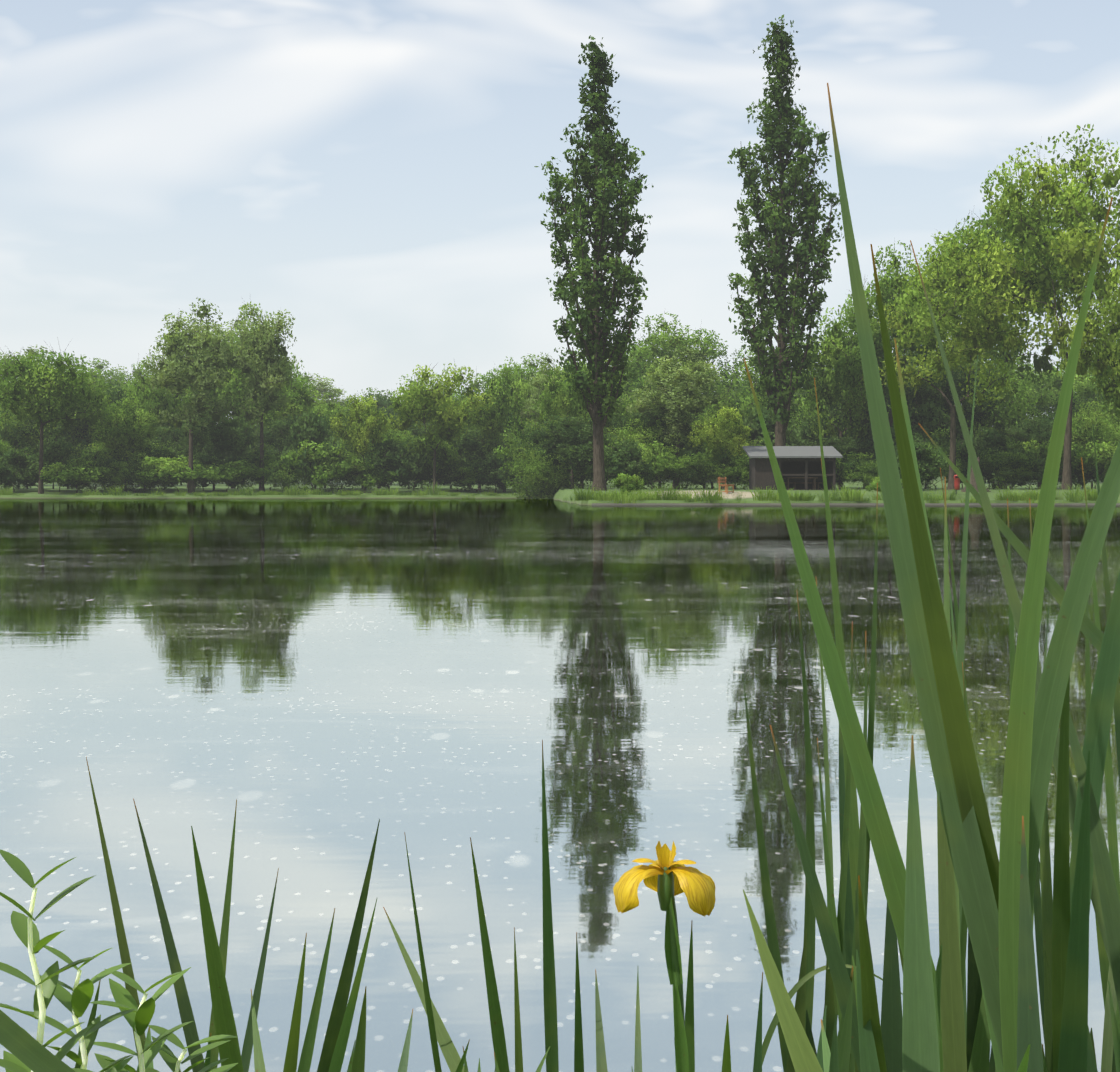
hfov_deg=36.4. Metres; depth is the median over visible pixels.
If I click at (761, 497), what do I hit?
bank tuft
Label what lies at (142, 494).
bank tuft
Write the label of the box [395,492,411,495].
bank tuft
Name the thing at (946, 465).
bush
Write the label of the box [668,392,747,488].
tree
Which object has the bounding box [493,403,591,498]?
tree
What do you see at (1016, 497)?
bank tuft
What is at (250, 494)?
bank tuft
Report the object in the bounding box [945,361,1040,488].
tree
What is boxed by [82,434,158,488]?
tree
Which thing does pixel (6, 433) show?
tree
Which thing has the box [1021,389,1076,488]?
tree
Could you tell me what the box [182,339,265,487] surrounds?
round tree
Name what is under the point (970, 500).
bank tuft
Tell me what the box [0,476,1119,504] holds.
ground
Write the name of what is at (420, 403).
round tree
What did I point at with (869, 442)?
bush
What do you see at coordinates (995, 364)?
big tree
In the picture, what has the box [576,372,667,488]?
tree
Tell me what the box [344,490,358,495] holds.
bank tuft
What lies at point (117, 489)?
bank tuft
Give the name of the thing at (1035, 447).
bush
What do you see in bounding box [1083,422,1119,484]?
tree
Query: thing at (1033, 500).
bank tuft
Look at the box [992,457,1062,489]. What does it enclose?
bush
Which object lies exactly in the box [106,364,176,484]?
tree
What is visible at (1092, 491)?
bank tuft
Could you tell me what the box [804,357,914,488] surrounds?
dark tree
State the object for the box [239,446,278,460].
dark tree
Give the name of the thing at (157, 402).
tree
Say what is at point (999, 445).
tree
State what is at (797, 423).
tree
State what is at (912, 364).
dark tree
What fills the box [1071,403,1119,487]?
tree
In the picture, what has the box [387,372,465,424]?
tree
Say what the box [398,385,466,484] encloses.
round tree
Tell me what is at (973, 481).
dead tree stump
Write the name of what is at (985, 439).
bush
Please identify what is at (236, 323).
tall tree
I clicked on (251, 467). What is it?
bush
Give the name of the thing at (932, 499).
bank tuft
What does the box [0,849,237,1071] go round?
waterside herb
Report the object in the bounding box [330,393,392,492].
round tree
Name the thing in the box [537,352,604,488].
round tree
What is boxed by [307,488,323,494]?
bank tuft
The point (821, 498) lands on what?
bank tuft
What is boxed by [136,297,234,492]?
tall tree
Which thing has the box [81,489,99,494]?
bank tuft
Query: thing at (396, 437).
tree
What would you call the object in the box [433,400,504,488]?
round tree
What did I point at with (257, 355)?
tall tree
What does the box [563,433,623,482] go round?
bush
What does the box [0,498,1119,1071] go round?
lake water
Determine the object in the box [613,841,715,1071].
iris flower
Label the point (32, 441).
tree
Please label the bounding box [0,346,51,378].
tall tree
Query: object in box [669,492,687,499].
bank tuft
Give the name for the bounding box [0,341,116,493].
spreading tree
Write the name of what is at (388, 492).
bank tuft
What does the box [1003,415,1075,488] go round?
dark tree
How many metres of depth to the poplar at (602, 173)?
92.01 m
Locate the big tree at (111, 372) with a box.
[65,358,130,389]
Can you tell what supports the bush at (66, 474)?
on the ground
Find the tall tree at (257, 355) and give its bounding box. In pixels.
[214,301,297,491]
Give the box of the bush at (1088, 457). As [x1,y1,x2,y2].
[1071,440,1115,487]
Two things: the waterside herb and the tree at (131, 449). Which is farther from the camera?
the tree at (131, 449)
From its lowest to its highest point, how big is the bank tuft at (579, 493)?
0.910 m
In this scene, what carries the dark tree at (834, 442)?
on the ground
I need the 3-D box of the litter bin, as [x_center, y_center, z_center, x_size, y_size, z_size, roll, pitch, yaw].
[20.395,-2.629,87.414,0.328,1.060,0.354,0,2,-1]
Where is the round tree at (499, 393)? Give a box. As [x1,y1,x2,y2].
[464,357,538,491]
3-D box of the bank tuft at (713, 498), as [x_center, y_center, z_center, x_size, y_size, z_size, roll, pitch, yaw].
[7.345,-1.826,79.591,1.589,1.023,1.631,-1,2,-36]
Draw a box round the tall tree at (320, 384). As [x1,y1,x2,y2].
[284,373,351,408]
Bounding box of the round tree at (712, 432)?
[687,403,753,489]
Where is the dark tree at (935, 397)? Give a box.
[893,365,1006,449]
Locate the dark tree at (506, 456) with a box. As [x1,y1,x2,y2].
[467,440,514,488]
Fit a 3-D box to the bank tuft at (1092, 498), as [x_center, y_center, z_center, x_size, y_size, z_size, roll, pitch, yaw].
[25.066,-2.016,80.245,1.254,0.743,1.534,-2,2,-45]
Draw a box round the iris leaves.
[0,83,1119,1071]
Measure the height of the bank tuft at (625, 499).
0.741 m
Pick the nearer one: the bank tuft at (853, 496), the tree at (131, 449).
the bank tuft at (853, 496)
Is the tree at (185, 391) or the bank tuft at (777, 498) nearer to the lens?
the bank tuft at (777, 498)
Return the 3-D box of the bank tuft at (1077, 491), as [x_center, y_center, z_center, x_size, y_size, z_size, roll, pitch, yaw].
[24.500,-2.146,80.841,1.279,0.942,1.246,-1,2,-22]
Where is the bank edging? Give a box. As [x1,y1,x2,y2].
[592,503,1119,504]
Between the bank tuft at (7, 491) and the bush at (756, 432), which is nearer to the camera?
the bush at (756, 432)
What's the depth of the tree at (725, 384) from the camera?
150.33 m
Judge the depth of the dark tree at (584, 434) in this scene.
109.59 m
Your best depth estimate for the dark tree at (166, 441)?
135.33 m
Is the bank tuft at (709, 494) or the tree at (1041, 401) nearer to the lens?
the bank tuft at (709, 494)
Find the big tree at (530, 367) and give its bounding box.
[494,354,587,406]
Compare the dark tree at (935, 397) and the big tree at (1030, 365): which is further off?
the big tree at (1030, 365)
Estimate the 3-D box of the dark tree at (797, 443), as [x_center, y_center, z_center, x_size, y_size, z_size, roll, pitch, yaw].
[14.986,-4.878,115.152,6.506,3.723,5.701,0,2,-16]
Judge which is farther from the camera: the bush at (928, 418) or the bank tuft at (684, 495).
the bush at (928, 418)
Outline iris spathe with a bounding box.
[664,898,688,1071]
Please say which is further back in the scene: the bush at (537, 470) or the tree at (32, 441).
the tree at (32, 441)
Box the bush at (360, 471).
[339,456,397,488]
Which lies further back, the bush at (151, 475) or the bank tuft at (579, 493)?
the bush at (151, 475)
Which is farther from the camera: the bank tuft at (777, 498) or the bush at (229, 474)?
the bush at (229, 474)
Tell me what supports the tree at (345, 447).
on the ground
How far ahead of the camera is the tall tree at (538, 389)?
124.29 m
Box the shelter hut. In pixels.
[743,446,842,489]
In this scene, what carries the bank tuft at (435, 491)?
on the ground
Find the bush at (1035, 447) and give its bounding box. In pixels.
[1021,437,1084,482]
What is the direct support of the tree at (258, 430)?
on the ground
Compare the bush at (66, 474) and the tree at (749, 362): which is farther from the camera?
the tree at (749, 362)
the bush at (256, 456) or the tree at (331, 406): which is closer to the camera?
the bush at (256, 456)
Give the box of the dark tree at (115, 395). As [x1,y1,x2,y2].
[70,379,139,487]
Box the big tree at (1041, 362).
[909,160,1097,488]
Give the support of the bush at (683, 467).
on the ground
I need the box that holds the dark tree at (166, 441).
[151,422,221,488]
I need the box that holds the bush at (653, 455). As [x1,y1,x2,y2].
[633,441,675,488]
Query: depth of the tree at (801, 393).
183.96 m
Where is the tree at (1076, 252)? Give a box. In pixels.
[950,124,1119,489]
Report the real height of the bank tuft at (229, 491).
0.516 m
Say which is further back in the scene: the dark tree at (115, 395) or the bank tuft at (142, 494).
the dark tree at (115, 395)
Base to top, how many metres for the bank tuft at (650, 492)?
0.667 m
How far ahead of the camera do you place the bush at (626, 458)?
103.25 m
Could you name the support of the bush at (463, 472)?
on the ground
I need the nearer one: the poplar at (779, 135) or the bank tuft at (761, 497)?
the bank tuft at (761, 497)
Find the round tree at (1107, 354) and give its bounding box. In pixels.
[1053,268,1119,424]
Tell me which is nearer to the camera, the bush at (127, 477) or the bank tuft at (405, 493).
the bank tuft at (405, 493)
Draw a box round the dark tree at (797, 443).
[790,439,818,445]
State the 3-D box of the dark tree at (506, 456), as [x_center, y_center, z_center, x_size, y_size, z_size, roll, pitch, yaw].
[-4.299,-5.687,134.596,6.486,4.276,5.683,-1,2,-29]
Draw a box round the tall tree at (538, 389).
[520,352,563,432]
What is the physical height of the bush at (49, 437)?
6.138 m
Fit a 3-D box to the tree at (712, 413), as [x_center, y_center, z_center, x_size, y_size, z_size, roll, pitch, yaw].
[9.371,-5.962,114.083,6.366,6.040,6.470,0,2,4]
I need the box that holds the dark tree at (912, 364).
[893,347,942,410]
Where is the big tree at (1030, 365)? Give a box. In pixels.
[984,351,1056,416]
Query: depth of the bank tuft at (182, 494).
120.53 m
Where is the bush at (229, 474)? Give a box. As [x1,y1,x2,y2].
[183,460,265,491]
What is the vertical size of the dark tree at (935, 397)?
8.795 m
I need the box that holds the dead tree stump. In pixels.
[961,457,990,491]
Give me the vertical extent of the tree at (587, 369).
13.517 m
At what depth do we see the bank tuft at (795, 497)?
79.93 m
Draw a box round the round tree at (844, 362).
[792,307,888,488]
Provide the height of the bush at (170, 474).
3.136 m
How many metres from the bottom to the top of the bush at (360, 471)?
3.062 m
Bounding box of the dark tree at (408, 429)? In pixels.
[332,407,424,487]
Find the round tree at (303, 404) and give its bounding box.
[239,365,331,450]
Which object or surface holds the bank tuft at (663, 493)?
on the ground
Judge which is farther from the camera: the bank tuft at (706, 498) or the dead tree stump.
the dead tree stump
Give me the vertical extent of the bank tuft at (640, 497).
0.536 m
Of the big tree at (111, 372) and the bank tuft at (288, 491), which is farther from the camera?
the big tree at (111, 372)
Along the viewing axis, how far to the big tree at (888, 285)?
111.36 m
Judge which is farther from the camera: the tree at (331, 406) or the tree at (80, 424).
the tree at (331, 406)
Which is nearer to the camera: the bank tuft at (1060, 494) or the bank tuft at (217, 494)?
the bank tuft at (1060, 494)
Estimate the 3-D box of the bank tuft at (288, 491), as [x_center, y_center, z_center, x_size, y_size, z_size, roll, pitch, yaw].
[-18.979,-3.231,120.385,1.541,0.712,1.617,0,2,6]
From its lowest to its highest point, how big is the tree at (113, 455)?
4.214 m
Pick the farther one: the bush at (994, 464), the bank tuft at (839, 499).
the bush at (994, 464)
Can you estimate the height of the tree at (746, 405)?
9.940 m
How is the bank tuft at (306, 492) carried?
on the ground
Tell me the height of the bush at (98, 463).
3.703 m
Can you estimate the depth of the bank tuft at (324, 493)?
121.03 m
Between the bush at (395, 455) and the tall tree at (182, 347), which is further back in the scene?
the tall tree at (182, 347)
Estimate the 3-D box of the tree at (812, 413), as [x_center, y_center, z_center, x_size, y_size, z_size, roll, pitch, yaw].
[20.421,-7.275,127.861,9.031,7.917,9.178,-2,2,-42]
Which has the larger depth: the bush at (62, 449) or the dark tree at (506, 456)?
the dark tree at (506, 456)
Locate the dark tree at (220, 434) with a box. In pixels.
[176,413,246,490]
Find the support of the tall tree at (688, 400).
on the ground
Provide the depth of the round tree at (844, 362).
110.75 m
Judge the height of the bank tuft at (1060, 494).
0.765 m
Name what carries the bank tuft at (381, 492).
on the ground
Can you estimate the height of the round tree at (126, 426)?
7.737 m
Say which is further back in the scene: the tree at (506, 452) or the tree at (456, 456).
the tree at (456, 456)
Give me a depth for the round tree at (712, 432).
104.52 m
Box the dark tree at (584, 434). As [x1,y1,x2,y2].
[514,415,610,488]
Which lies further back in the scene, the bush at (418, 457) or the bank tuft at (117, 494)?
the bush at (418, 457)
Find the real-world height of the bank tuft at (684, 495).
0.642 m
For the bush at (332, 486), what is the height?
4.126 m
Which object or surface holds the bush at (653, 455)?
on the ground
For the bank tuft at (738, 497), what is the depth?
80.28 m
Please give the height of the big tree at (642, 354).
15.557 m
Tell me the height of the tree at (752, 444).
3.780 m
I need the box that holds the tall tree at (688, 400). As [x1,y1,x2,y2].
[625,344,728,488]
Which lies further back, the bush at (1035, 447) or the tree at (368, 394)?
the tree at (368, 394)
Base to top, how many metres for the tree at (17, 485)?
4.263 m
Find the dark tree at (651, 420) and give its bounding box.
[613,402,698,488]
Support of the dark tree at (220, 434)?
on the ground
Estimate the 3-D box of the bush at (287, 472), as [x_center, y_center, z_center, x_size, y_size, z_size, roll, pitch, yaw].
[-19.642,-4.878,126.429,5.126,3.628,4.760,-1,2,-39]
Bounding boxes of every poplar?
[534,35,653,490]
[727,15,843,445]
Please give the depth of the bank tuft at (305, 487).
121.02 m
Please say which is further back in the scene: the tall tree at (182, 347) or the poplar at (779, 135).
the tall tree at (182, 347)
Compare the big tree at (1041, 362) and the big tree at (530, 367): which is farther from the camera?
the big tree at (530, 367)
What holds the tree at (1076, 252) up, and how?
on the ground
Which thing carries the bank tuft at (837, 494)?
on the ground
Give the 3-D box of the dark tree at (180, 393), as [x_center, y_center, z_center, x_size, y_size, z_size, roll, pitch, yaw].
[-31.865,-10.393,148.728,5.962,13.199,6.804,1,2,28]
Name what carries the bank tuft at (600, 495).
on the ground
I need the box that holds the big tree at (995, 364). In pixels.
[911,336,1040,409]
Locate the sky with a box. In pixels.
[0,0,1119,418]
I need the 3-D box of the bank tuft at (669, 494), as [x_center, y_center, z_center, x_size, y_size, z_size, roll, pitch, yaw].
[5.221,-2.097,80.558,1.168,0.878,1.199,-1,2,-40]
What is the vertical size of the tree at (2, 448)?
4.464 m
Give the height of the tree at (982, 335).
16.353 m
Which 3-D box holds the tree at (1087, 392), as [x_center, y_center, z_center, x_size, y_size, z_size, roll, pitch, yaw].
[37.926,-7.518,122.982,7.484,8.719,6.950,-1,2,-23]
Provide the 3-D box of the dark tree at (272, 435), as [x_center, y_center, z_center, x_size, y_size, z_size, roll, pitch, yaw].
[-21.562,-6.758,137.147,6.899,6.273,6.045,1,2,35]
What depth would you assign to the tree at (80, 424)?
137.14 m
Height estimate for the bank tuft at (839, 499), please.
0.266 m
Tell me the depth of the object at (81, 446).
136.93 m
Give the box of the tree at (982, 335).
[878,216,1045,489]
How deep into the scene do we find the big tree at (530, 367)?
163.07 m
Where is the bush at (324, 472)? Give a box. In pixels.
[281,440,355,490]
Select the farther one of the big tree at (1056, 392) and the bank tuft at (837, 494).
the big tree at (1056, 392)
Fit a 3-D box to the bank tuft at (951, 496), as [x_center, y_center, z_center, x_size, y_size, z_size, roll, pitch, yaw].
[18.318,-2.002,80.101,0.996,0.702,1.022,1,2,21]
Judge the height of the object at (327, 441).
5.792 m
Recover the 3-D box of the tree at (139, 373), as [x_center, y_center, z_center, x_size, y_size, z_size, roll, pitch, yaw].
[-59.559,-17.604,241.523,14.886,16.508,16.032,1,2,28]
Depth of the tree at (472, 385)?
211.37 m
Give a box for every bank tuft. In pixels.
[0,487,12,494]
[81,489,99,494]
[103,484,124,494]
[112,491,132,495]
[133,493,154,495]
[174,490,185,495]
[211,492,227,495]
[227,490,243,495]
[237,488,253,494]
[244,492,260,495]
[266,489,279,494]
[283,486,299,494]
[290,483,307,494]
[295,488,312,494]
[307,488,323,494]
[312,491,332,494]
[334,489,351,494]
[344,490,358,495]
[371,487,386,494]
[386,487,399,494]
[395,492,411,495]
[412,490,425,495]
[423,480,443,494]
[570,483,595,500]
[573,488,602,500]
[593,488,618,500]
[612,489,638,503]
[623,489,648,499]
[629,489,647,500]
[633,489,656,499]
[635,488,662,499]
[652,482,679,499]
[655,489,676,499]
[662,485,681,499]
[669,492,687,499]
[674,488,694,499]
[684,497,706,501]
[693,486,723,500]
[696,495,715,500]
[700,487,731,502]
[732,490,745,500]
[748,484,775,500]
[761,487,794,500]
[787,490,809,500]
[796,492,815,500]
[815,489,837,501]
[821,483,856,499]
[831,496,852,500]
[839,486,867,500]
[856,497,870,501]
[923,488,942,502]
[941,486,959,500]
[959,497,976,502]
[995,485,1023,500]
[1004,491,1028,500]
[1023,495,1038,502]
[1024,486,1040,499]
[1055,488,1069,499]
[1064,481,1086,499]
[1064,490,1086,501]
[1076,489,1097,500]
[1085,486,1097,499]
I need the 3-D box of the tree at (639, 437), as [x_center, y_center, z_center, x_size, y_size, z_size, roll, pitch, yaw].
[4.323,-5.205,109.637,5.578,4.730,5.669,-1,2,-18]
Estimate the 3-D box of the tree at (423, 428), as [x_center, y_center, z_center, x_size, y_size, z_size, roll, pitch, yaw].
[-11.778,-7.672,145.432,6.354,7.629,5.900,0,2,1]
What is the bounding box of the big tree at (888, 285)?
[820,240,955,432]
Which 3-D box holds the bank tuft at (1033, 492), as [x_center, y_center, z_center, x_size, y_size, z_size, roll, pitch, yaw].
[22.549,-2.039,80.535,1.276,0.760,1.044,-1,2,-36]
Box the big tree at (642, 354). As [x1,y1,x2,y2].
[588,313,727,481]
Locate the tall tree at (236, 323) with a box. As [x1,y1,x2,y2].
[208,317,297,413]
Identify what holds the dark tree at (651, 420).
on the ground
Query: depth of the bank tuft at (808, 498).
79.84 m
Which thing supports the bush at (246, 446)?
on the ground
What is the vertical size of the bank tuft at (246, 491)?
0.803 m
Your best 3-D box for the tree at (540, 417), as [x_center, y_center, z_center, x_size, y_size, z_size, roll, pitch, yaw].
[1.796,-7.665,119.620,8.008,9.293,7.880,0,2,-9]
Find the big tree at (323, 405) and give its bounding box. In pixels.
[308,397,347,416]
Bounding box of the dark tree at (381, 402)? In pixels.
[344,389,408,484]
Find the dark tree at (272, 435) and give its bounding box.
[253,414,337,488]
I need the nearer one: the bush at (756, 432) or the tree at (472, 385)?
the bush at (756, 432)
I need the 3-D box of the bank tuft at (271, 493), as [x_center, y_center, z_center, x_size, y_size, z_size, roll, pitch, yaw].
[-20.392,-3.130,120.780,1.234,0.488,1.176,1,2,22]
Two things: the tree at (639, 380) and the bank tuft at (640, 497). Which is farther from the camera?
the tree at (639, 380)
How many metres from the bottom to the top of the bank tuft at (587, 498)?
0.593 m
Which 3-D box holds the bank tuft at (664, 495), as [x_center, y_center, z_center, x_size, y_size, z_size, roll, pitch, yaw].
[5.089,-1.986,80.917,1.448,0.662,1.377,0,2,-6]
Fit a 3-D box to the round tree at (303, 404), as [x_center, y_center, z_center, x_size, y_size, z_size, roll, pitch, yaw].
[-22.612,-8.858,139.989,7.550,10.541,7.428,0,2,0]
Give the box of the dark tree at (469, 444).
[445,427,516,489]
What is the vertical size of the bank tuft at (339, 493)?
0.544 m
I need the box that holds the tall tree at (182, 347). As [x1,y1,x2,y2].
[146,319,227,394]
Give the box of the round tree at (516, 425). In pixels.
[479,395,540,487]
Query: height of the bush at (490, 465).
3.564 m
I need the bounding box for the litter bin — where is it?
[954,475,959,493]
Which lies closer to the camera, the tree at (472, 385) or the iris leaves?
the iris leaves
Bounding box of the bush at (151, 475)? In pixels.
[132,456,198,490]
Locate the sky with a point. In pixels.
(364, 171)
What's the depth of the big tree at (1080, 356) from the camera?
167.89 m
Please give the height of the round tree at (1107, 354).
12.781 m
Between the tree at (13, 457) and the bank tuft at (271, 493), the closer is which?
the bank tuft at (271, 493)
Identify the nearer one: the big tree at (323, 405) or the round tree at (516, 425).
the round tree at (516, 425)
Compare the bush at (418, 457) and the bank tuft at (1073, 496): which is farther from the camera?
the bush at (418, 457)
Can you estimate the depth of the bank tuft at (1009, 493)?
80.13 m
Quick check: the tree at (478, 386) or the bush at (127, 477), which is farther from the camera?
the tree at (478, 386)
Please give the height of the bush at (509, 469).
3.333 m
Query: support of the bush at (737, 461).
on the ground
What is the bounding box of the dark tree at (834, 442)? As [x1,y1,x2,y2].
[802,435,874,488]
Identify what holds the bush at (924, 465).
on the ground
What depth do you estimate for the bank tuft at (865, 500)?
79.60 m
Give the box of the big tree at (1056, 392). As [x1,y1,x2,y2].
[1012,357,1114,418]
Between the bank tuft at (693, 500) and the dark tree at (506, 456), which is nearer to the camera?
the bank tuft at (693, 500)
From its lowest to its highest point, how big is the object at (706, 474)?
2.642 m
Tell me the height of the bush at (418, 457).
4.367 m
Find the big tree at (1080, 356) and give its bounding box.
[1047,334,1118,392]
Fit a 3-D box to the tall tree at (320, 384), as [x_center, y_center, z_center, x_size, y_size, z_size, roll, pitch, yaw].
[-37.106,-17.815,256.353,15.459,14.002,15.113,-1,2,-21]
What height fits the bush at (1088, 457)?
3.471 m
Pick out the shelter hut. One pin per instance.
(800, 467)
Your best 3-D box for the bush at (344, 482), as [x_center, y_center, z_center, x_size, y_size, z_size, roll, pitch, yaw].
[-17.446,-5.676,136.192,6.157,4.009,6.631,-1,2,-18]
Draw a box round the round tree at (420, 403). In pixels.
[386,361,493,491]
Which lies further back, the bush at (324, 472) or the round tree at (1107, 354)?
the bush at (324, 472)
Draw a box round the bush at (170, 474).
[130,455,211,491]
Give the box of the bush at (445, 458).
[413,437,463,487]
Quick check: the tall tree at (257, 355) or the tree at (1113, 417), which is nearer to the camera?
the tree at (1113, 417)
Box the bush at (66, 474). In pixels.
[39,460,116,492]
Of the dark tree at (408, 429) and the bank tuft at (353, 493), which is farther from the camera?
the dark tree at (408, 429)
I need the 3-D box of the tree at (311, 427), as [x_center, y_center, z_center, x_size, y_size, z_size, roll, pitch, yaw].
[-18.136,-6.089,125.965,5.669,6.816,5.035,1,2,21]
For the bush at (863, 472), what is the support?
on the ground
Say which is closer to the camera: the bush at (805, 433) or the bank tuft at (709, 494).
the bank tuft at (709, 494)
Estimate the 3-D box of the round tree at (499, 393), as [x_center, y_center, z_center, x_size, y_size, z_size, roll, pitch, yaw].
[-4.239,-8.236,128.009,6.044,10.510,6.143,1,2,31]
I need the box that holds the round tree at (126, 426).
[88,392,161,490]
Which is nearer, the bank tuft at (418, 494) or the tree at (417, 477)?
the bank tuft at (418, 494)
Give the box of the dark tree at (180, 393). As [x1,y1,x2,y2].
[165,347,215,487]
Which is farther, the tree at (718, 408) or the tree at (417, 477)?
the tree at (417, 477)
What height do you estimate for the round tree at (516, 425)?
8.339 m
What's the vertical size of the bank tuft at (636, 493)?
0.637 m
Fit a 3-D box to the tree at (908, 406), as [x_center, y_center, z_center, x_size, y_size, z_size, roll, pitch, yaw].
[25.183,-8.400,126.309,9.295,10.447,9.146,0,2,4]
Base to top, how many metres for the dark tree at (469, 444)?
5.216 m
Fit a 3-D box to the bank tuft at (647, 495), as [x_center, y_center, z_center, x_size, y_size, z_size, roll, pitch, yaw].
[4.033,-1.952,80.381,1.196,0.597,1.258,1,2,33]
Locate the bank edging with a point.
(824, 504)

